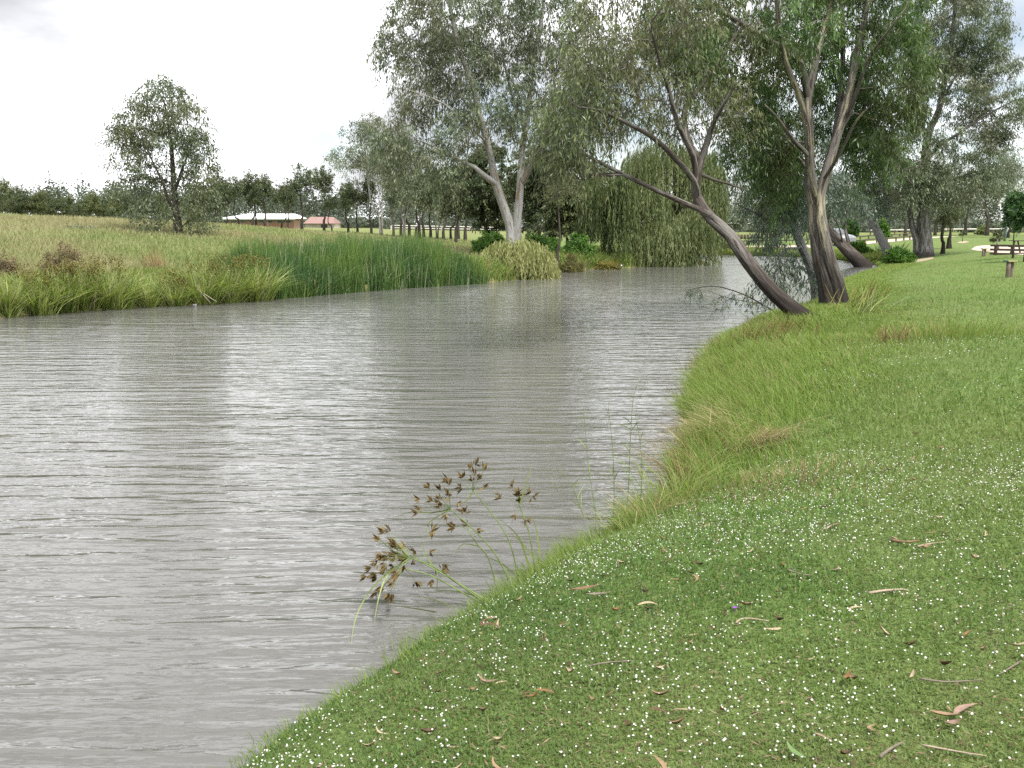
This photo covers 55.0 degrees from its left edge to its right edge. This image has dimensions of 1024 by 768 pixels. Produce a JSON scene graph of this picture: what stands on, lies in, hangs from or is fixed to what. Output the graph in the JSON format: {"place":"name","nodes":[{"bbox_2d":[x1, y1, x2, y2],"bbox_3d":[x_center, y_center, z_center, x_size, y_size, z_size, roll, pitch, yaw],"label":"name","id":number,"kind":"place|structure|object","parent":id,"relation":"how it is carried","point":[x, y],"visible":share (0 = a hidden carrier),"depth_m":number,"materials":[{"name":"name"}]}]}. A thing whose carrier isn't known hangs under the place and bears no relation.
{"place":"outdoors","nodes":[
{"label":"outdoors","id":0,"kind":"place"},
{"bbox_2d":[0,265,210,291],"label":"shore grass","id":1,"kind":"structure","parent":0,"point":[153,271],"depth_m":33.34,"materials":[{"name":"plant"}]},
{"bbox_2d":[0,255,877,767],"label":"river water","id":2,"kind":"structure","parent":0,"point":[198,503],"depth_m":10.11,"materials":[{"name":"liquid"}]},
{"bbox_2d":[679,286,772,324],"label":"fallen branch","id":3,"kind":"object","parent":2,"relation":"on","point":[731,301],"visible":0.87,"depth_m":24.12,"materials":[{"name":"grey plant"}]},
{"bbox_2d":[0,227,1023,767],"bbox_3d":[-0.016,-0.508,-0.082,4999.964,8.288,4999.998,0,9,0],"label":"ground","id":4,"kind":"structure","parent":0,"point":[958,251],"depth_m":4.72,"materials":[{"name":"plant"}]},
{"bbox_2d":[0,250,21,276],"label":"weed bush","id":5,"kind":"object","parent":4,"relation":"on","point":[4,264],"visible":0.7,"depth_m":31.67,"materials":[{"name":"brown plant"}]},
{"bbox_2d":[4,183,38,214],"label":"scrub tree","id":6,"kind":"object","parent":4,"relation":"on","point":[20,205],"visible":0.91,"depth_m":98.96,"materials":[{"name":"green plant"}]},
{"bbox_2d":[0,273,49,317],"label":"sedge clump","id":7,"kind":"object","parent":4,"relation":"on","point":[9,307],"visible":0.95,"depth_m":27.48,"materials":[{"name":"green plant"}]},
{"bbox_2d":[27,190,49,214],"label":"scrub tree","id":8,"kind":"object","parent":4,"relation":"on","point":[39,208],"visible":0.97,"depth_m":100.02,"materials":[{"name":"green plant"}]},
{"bbox_2d":[34,186,67,216],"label":"scrub tree","id":9,"kind":"object","parent":4,"relation":"on","point":[52,196],"visible":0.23,"depth_m":107.30,"materials":[{"name":"green plant"}]},
{"bbox_2d":[1,263,106,315],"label":"sedge clump","id":10,"kind":"object","parent":4,"relation":"on","point":[42,305],"visible":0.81,"depth_m":28.19,"materials":[{"name":"green plant"}]},
{"bbox_2d":[43,195,66,214],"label":"scrub tree","id":11,"kind":"object","parent":4,"relation":"on","point":[54,206],"visible":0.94,"depth_m":100.89,"materials":[{"name":"green plant"}]},
{"bbox_2d":[36,240,85,273],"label":"weed bush","id":12,"kind":"object","parent":4,"relation":"on","point":[72,256],"visible":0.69,"depth_m":33.06,"materials":[{"name":"brown plant"}]},
{"bbox_2d":[7,255,124,312],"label":"sedge clump","id":13,"kind":"object","parent":4,"relation":"on","point":[70,306],"visible":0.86,"depth_m":28.91,"materials":[{"name":"green plant"}]},
{"bbox_2d":[59,194,76,215],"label":"scrub tree","id":14,"kind":"object","parent":4,"relation":"on","point":[67,209],"visible":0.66,"depth_m":107.84,"materials":[{"name":"green plant"}]},
{"bbox_2d":[67,201,89,217],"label":"scrub tree","id":15,"kind":"object","parent":4,"relation":"on","point":[79,211],"visible":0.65,"depth_m":102.05,"materials":[{"name":"green plant"}]},
{"bbox_2d":[36,253,127,310],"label":"sedge clump","id":16,"kind":"object","parent":4,"relation":"on","point":[91,303],"visible":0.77,"depth_m":29.57,"materials":[{"name":"green plant"}]},
{"bbox_2d":[85,191,107,217],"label":"scrub tree","id":17,"kind":"object","parent":4,"relation":"on","point":[93,204],"visible":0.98,"depth_m":102.93,"materials":[{"name":"green plant"}]},
{"bbox_2d":[50,252,161,309],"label":"sedge clump","id":18,"kind":"object","parent":4,"relation":"on","point":[115,300],"visible":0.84,"depth_m":30.16,"materials":[{"name":"green plant"}]},
{"bbox_2d":[107,190,135,216],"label":"scrub tree","id":19,"kind":"object","parent":4,"relation":"on","point":[118,205],"visible":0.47,"depth_m":98.14,"materials":[{"name":"green plant"}]},
{"bbox_2d":[121,273,176,307],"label":"sedge clump","id":20,"kind":"object","parent":4,"relation":"on","point":[151,300],"visible":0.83,"depth_m":31.00,"materials":[{"name":"green plant"}]},
{"bbox_2d":[127,245,174,269],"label":"grass tussock","id":21,"kind":"object","parent":4,"relation":"on","point":[155,260],"depth_m":35.97,"materials":[{"name":"plant"}]},
{"bbox_2d":[92,71,233,235],"bbox_3d":[-18.664,-11.594,52.400,6.563,9.785,5.117,3,10,19],"label":"meadow tree","id":22,"kind":"object","parent":4,"relation":"on","point":[158,129],"visible":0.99,"depth_m":51.91,"materials":[{"name":"green plant"}]},
{"bbox_2d":[141,265,216,305],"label":"sedge clump","id":23,"kind":"object","parent":4,"relation":"on","point":[182,299],"visible":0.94,"depth_m":31.57,"materials":[{"name":"green plant"}]},
{"bbox_2d":[152,251,247,304],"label":"sedge clump","id":24,"kind":"object","parent":4,"relation":"on","point":[202,299],"visible":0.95,"depth_m":32.08,"materials":[{"name":"green plant"}]},
{"bbox_2d":[197,187,228,221],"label":"scrub tree","id":25,"kind":"object","parent":4,"relation":"on","point":[203,201],"visible":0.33,"depth_m":107.17,"materials":[{"name":"green plant"}]},
{"bbox_2d":[203,167,236,222],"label":"casuarina","id":26,"kind":"object","parent":4,"relation":"on","point":[222,185],"visible":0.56,"depth_m":105.78,"materials":[{"name":"green plant"}]},
{"bbox_2d":[225,175,244,223],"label":"casuarina","id":27,"kind":"object","parent":4,"relation":"on","point":[236,181],"visible":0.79,"depth_m":108.44,"materials":[{"name":"green plant"}]},
{"bbox_2d":[186,249,285,302],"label":"sedge clump","id":28,"kind":"object","parent":4,"relation":"on","point":[236,296],"visible":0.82,"depth_m":32.92,"materials":[{"name":"green plant"}]},
{"bbox_2d":[185,245,307,301],"bbox_3d":[-8.837,-3.763,33.633,5.119,1.939,4.609,0,9,0],"label":"sedge clump","id":29,"kind":"object","parent":4,"relation":"on","point":[262,295],"visible":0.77,"depth_m":33.47,"materials":[{"name":"green plant"}]},
{"bbox_2d":[237,163,264,226],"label":"casuarina","id":30,"kind":"object","parent":4,"relation":"on","point":[250,186],"visible":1,"depth_m":106.90,"materials":[{"name":"green plant"}]},
{"bbox_2d":[222,214,306,228],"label":"brick building","id":31,"kind":"structure","parent":4,"relation":"on","point":[274,220],"depth_m":162.85,"materials":[{"name":"white metal"}]},
{"bbox_2d":[258,172,274,225],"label":"casuarina","id":32,"kind":"object","parent":4,"relation":"on","point":[266,183],"visible":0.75,"depth_m":109.72,"materials":[{"name":"green plant"}]},
{"bbox_2d":[267,184,288,227],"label":"casuarina","id":33,"kind":"object","parent":4,"relation":"on","point":[275,199],"visible":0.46,"depth_m":108.19,"materials":[{"name":"green plant"}]},
{"bbox_2d":[272,177,299,228],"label":"casuarina","id":34,"kind":"object","parent":4,"relation":"on","point":[290,195],"visible":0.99,"depth_m":106.00,"materials":[{"name":"green plant"}]},
{"bbox_2d":[276,160,321,228],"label":"casuarina","id":35,"kind":"object","parent":4,"relation":"on","point":[304,184],"visible":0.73,"depth_m":110.46,"materials":[{"name":"green plant"}]},
{"bbox_2d":[303,217,340,227],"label":"house","id":36,"kind":"structure","parent":4,"relation":"on","point":[313,222],"depth_m":188.29,"materials":[{"name":"pink tile"}]},
{"bbox_2d":[0,211,645,299],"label":"meadow grass","id":37,"kind":"structure","parent":4,"relation":"on","point":[26,238],"depth_m":46.10,"materials":[{"name":"plant"}]},
{"bbox_2d":[308,165,337,231],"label":"casuarina","id":38,"kind":"object","parent":4,"relation":"on","point":[326,188],"visible":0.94,"depth_m":108.31,"materials":[{"name":"green plant"}]},
{"bbox_2d":[321,194,340,230],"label":"casuarina","id":39,"kind":"object","parent":4,"relation":"on","point":[331,203],"visible":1,"depth_m":106.82,"materials":[{"name":"green plant"}]},
{"bbox_2d":[201,226,492,299],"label":"cattail reeds","id":40,"kind":"object","parent":4,"relation":"on","point":[342,266],"visible":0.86,"depth_m":38.97,"materials":[{"name":"green plant"}]},
{"bbox_2d":[336,175,357,231],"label":"casuarina","id":41,"kind":"object","parent":4,"relation":"on","point":[343,202],"visible":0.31,"depth_m":111.72,"materials":[{"name":"green plant"}]},
{"bbox_2d":[339,178,372,232],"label":"casuarina","id":42,"kind":"object","parent":4,"relation":"on","point":[348,193],"visible":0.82,"depth_m":109.88,"materials":[{"name":"green plant"}]},
{"bbox_2d":[316,108,411,234],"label":"meadow gum","id":43,"kind":"object","parent":4,"relation":"on","point":[361,158],"visible":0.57,"depth_m":101.58,"materials":[{"name":"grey plant"}]},
{"bbox_2d":[357,175,378,233],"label":"casuarina","id":44,"kind":"object","parent":4,"relation":"on","point":[364,191],"visible":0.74,"depth_m":107.79,"materials":[{"name":"green plant"}]},
{"bbox_2d":[374,131,424,236],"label":"meadow gum","id":45,"kind":"object","parent":4,"relation":"on","point":[407,193],"visible":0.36,"depth_m":78.17,"materials":[{"name":"green plant"}]},
{"bbox_2d":[387,150,443,239],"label":"tree","id":46,"kind":"object","parent":4,"relation":"on","point":[427,206],"visible":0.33,"depth_m":89.09,"materials":[{"name":"green plant"}]},
{"bbox_2d":[351,523,485,642],"bbox_3d":[-0.730,1.232,6.462,1.079,0.703,0.639,-7,11,-36],"label":"sedge plant","id":47,"kind":"object","parent":4,"relation":"on","point":[405,558],"visible":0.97,"depth_m":6.49,"materials":[{"name":"plant"}]},
{"bbox_2d":[430,164,481,241],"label":"tree","id":48,"kind":"object","parent":4,"relation":"on","point":[455,176],"visible":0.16,"depth_m":86.24,"materials":[{"name":"green plant"}]},
{"bbox_2d":[396,457,539,579],"bbox_3d":[-0.319,1.042,6.973,1.045,1.058,0.399,0,9,0],"label":"sedge plant","id":49,"kind":"object","parent":4,"relation":"on","point":[451,526],"visible":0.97,"depth_m":6.98,"materials":[{"name":"plant"}]},
{"bbox_2d":[446,139,514,235],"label":"tree","id":50,"kind":"object","parent":4,"relation":"on","point":[476,194],"visible":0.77,"depth_m":75.38,"materials":[{"name":"green plant"}]},
{"bbox_2d":[357,0,613,245],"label":"river gum","id":51,"kind":"object","parent":4,"relation":"on","point":[455,41],"visible":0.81,"depth_m":53.73,"materials":[{"name":"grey plant"}]},
{"bbox_2d":[468,229,505,252],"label":"shrub","id":52,"kind":"object","parent":4,"relation":"on","point":[482,242],"visible":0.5,"depth_m":58.77,"materials":[{"name":"green plant"}]},
{"bbox_2d":[1,169,1023,232],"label":"wood","id":53,"kind":"object","parent":4,"relation":"on","point":[338,214],"visible":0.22,"depth_m":215.50,"materials":[{"name":"green plant"}]},
{"bbox_2d":[479,237,560,279],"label":"willow bush","id":54,"kind":"object","parent":4,"relation":"on","point":[536,262],"visible":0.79,"depth_m":47.61,"materials":[{"name":"green plant"}]},
{"bbox_2d":[500,147,566,241],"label":"tree","id":55,"kind":"object","parent":4,"relation":"on","point":[530,217],"visible":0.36,"depth_m":70.14,"materials":[{"name":"green plant"}]},
{"bbox_2d":[526,232,564,254],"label":"shrub","id":56,"kind":"object","parent":4,"relation":"on","point":[552,244],"visible":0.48,"depth_m":59.06,"materials":[{"name":"green plant"}]},
{"bbox_2d":[461,246,651,281],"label":"willow bank grass","id":57,"kind":"structure","parent":4,"relation":"on","point":[503,272],"depth_m":56.98,"materials":[{"name":"plant"}]},
{"bbox_2d":[538,155,581,272],"bbox_3d":[2.622,-9.375,54.181,2.595,6.843,2.604,0,9,0],"label":"thin tree","id":58,"kind":"object","parent":4,"relation":"on","point":[559,242],"visible":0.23,"depth_m":53.99,"materials":[{"name":"green plant"}]},
{"bbox_2d":[540,176,586,243],"bbox_3d":[3.762,-11.226,65.245,3.934,5.381,3.683,0,9,0],"label":"tree","id":59,"kind":"object","parent":4,"relation":"on","point":[567,214],"visible":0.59,"depth_m":64.46,"materials":[{"name":"green plant"}]},
{"bbox_2d":[559,252,585,272],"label":"shrub","id":60,"kind":"object","parent":4,"relation":"on","point":[573,264],"visible":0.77,"depth_m":55.38,"materials":[{"name":"green plant"}]},
{"bbox_2d":[536,150,611,241],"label":"tree","id":61,"kind":"object","parent":4,"relation":"on","point":[591,179],"visible":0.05,"depth_m":81.99,"materials":[{"name":"green plant"}]},
{"bbox_2d":[560,231,598,259],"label":"shrub","id":62,"kind":"object","parent":4,"relation":"on","point":[578,243],"visible":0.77,"depth_m":60.04,"materials":[{"name":"green plant"}]},
{"bbox_2d":[209,252,963,767],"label":"bank grass","id":63,"kind":"structure","parent":4,"relation":"on","point":[783,356],"depth_m":11.70,"materials":[{"name":"plant"}]},
{"bbox_2d":[544,367,656,516],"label":"seeding grass","id":64,"kind":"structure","parent":4,"relation":"on","point":[612,451],"depth_m":8.51,"materials":[{"name":"plant"}]},
{"bbox_2d":[573,170,641,258],"bbox_3d":[6.039,-10.610,62.192,4.373,5.720,4.804,0,9,0],"label":"weeping willow","id":65,"kind":"object","parent":4,"relation":"on","point":[615,208],"visible":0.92,"depth_m":60.82,"materials":[{"name":"green plant"}]},
{"bbox_2d":[593,259,621,269],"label":"shrub","id":66,"kind":"object","parent":4,"relation":"on","point":[610,265],"visible":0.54,"depth_m":58.86,"materials":[{"name":"green plant"}]},
{"bbox_2d":[569,484,661,533],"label":"grass tuft","id":67,"kind":"object","parent":4,"relation":"on","point":[620,520],"visible":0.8,"depth_m":7.46,"materials":[{"name":"plant"}]},
{"bbox_2d":[247,300,1023,767],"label":"lawn flowers","id":68,"kind":"object","parent":4,"relation":"on","point":[737,604],"visible":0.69,"depth_m":4.86,"materials":[{"name":"white plant"}]},
{"bbox_2d":[252,384,1023,767],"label":"leaf litter","id":69,"kind":"object","parent":4,"relation":"on","point":[686,684],"visible":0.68,"depth_m":4.04,"materials":[{"name":"plant"}]},
{"bbox_2d":[589,480,713,519],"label":"grass tuft","id":70,"kind":"object","parent":4,"relation":"on","point":[646,502],"visible":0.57,"depth_m":7.80,"materials":[{"name":"plant"}]},
{"bbox_2d":[510,0,815,319],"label":"river gum","id":71,"kind":"object","parent":4,"relation":"on","point":[571,155],"visible":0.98,"depth_m":19.46,"materials":[{"name":"green plant"}]},
{"bbox_2d":[585,429,744,492],"bbox_3d":[1.197,0.797,8.753,1.302,0.888,1.251,8,12,40],"label":"grass tuft","id":72,"kind":"object","parent":4,"relation":"on","point":[674,462],"visible":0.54,"depth_m":8.67,"materials":[{"name":"plant"}]},
{"bbox_2d":[616,139,730,266],"bbox_3d":[10.481,-11.920,64.996,8.054,8.643,7.732,0,9,0],"label":"weeping willow","id":73,"kind":"object","parent":4,"relation":"on","point":[688,235],"visible":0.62,"depth_m":63.42,"materials":[{"name":"green plant"}]},
{"bbox_2d":[588,439,783,511],"bbox_3d":[1.373,0.771,8.093,1.824,0.810,1.911,-8,12,-42],"label":"grass tuft","id":74,"kind":"object","parent":4,"relation":"on","point":[674,482],"visible":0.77,"depth_m":8.16,"materials":[{"name":"plant"}]},
{"bbox_2d":[624,391,766,472],"bbox_3d":[1.844,0.670,10.535,1.788,1.136,2.104,0,9,0],"label":"grass tussock","id":75,"kind":"object","parent":4,"relation":"on","point":[695,424],"depth_m":10.56,"materials":[{"name":"plant"}]},
{"bbox_2d":[646,406,754,461],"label":"grass tuft","id":76,"kind":"object","parent":4,"relation":"on","point":[697,436],"visible":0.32,"depth_m":10.10,"materials":[{"name":"plant"}]},
{"bbox_2d":[673,384,752,424],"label":"grass tuft","id":77,"kind":"object","parent":4,"relation":"on","point":[716,405],"visible":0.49,"depth_m":10.93,"materials":[{"name":"plant"}]},
{"bbox_2d":[626,424,814,474],"bbox_3d":[1.908,0.725,9.167,1.511,0.780,1.580,-7,11,-38],"label":"grass tuft","id":78,"kind":"object","parent":4,"relation":"on","point":[720,454],"visible":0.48,"depth_m":9.26,"materials":[{"name":"plant"}]},
{"bbox_2d":[668,309,822,371],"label":"grass","id":79,"kind":"structure","parent":4,"relation":"on","point":[770,331],"depth_m":16.92,"materials":[{"name":"plant"}]},
{"bbox_2d":[674,415,828,458],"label":"grass tussock","id":80,"kind":"object","parent":4,"relation":"on","point":[760,436],"depth_m":9.49,"materials":[{"name":"plant"}]},
{"bbox_2d":[716,137,841,318],"bbox_3d":[7.901,-4.285,28.666,3.460,5.980,5.372,0,9,0],"label":"river gum","id":81,"kind":"object","parent":4,"relation":"on","point":[803,252],"visible":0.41,"depth_m":28.24,"materials":[{"name":"green plant"}]},
{"bbox_2d":[617,0,953,303],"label":"river gum","id":82,"kind":"object","parent":4,"relation":"on","point":[855,95],"visible":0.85,"depth_m":24.93,"materials":[{"name":"green plant"}]},
{"bbox_2d":[644,443,953,524],"bbox_3d":[1.997,0.921,7.734,2.462,0.860,2.764,6,11,35],"label":"grass tussock","id":83,"kind":"object","parent":4,"relation":"on","point":[774,475],"depth_m":7.63,"materials":[{"name":"plant"}]},
{"bbox_2d":[781,109,879,267],"bbox_3d":[19.349,-12.114,61.600,7.462,10.587,5.903,0,9,0],"label":"river gum","id":84,"kind":"object","parent":4,"relation":"on","point":[852,255],"visible":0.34,"depth_m":61.51,"materials":[{"name":"green plant"}]},
{"bbox_2d":[840,218,860,235],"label":"shrub","id":85,"kind":"object","parent":4,"relation":"on","point":[850,228],"visible":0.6,"depth_m":120.02,"materials":[{"name":"green plant"}]},
{"bbox_2d":[845,240,874,257],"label":"shrub","id":86,"kind":"object","parent":4,"relation":"on","point":[860,246],"visible":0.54,"depth_m":72.80,"materials":[{"name":"green plant"}]},
{"bbox_2d":[818,103,903,254],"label":"river gum","id":87,"kind":"object","parent":4,"relation":"on","point":[883,243],"visible":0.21,"depth_m":68.15,"materials":[{"name":"green plant"}]},
{"bbox_2d":[824,277,899,308],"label":"sedge clump","id":88,"kind":"object","parent":4,"relation":"on","point":[869,288],"visible":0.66,"depth_m":22.08,"materials":[{"name":"plant"}]},
{"bbox_2d":[840,284,914,314],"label":"sedge clump","id":89,"kind":"object","parent":4,"relation":"on","point":[870,305],"visible":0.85,"depth_m":20.52,"materials":[{"name":"green plant"}]},
{"bbox_2d":[754,306,1023,336],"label":"grass","id":90,"kind":"structure","parent":4,"relation":"on","point":[870,328],"depth_m":17.88,"materials":[{"name":"plant"}]},
{"bbox_2d":[868,320,917,342],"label":"grass tussock","id":91,"kind":"object","parent":4,"relation":"on","point":[909,330],"depth_m":15.32,"materials":[{"name":"plant"}]},
{"bbox_2d":[880,245,917,263],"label":"shrub","id":92,"kind":"object","parent":4,"relation":"on","point":[897,254],"visible":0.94,"depth_m":61.10,"materials":[{"name":"green plant"}]},
{"bbox_2d":[851,0,1023,257],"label":"river gum","id":93,"kind":"object","parent":4,"relation":"on","point":[926,190],"visible":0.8,"depth_m":63.14,"materials":[{"name":"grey plant"}]},
{"bbox_2d":[860,317,1023,345],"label":"grass tussock","id":94,"kind":"object","parent":4,"relation":"on","point":[935,332],"depth_m":15.01,"materials":[{"name":"plant"}]},
{"bbox_2d":[929,172,961,235],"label":"park tree","id":95,"kind":"object","parent":4,"relation":"on","point":[935,226],"visible":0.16,"depth_m":127.31,"materials":[{"name":"green plant"}]},
{"bbox_2d":[930,196,962,253],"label":"twisted tree","id":96,"kind":"object","parent":4,"relation":"on","point":[945,221],"visible":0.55,"depth_m":67.33,"materials":[{"name":"green plant"}]},
{"bbox_2d":[936,204,966,248],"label":"tree","id":97,"kind":"object","parent":4,"relation":"on","point":[949,244],"visible":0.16,"depth_m":72.59,"materials":[{"name":"green plant"}]},
{"bbox_2d":[946,164,994,234],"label":"park tree","id":98,"kind":"object","parent":4,"relation":"on","point":[965,223],"visible":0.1,"depth_m":131.70,"materials":[{"name":"green plant"}]},
{"bbox_2d":[965,150,1017,235],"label":"park tree","id":99,"kind":"object","parent":4,"relation":"on","point":[987,229],"visible":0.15,"depth_m":126.20,"materials":[{"name":"green plant"}]},
{"bbox_2d":[990,244,1023,254],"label":"rail barrier","id":100,"kind":"object","parent":4,"relation":"on","point":[995,249],"visible":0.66,"depth_m":56.85,"materials":[{"name":"wood"}]},
{"bbox_2d":[993,147,1023,236],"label":"park tree","id":101,"kind":"object","parent":4,"relation":"on","point":[1014,165],"visible":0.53,"depth_m":108.91,"materials":[{"name":"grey plant"}]},
{"bbox_2d":[999,189,1021,257],"bbox_3d":[25.405,-7.994,49.491,2.414,3.521,1.980,-8,12,-42],"label":"young tree","id":102,"kind":"object","parent":4,"relation":"on","point":[1012,198],"visible":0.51,"depth_m":49.42,"materials":[{"name":"green plant"}]},
{"bbox_2d":[1007,191,1023,261],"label":"young tree","id":103,"kind":"object","parent":4,"relation":"on","point":[1017,216],"visible":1,"depth_m":43.45,"materials":[{"name":"green plant"}]},
{"bbox_2d":[0,0,1023,226],"label":"sky","id":104,"kind":"structure","parent":0,"point":[279,78],"materials":[{"name":"white"}]},
{"bbox_2d":[593,244,883,260],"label":"bank grass","id":105,"kind":"structure","parent":0,"point":[875,255],"depth_m":78.64,"materials":[{"name":"plant"}]},
{"bbox_2d":[971,245,1023,254],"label":"gravel path","id":106,"kind":"structure","parent":0,"point":[977,248],"depth_m":68.22,"materials":[{"name":"gravel"}]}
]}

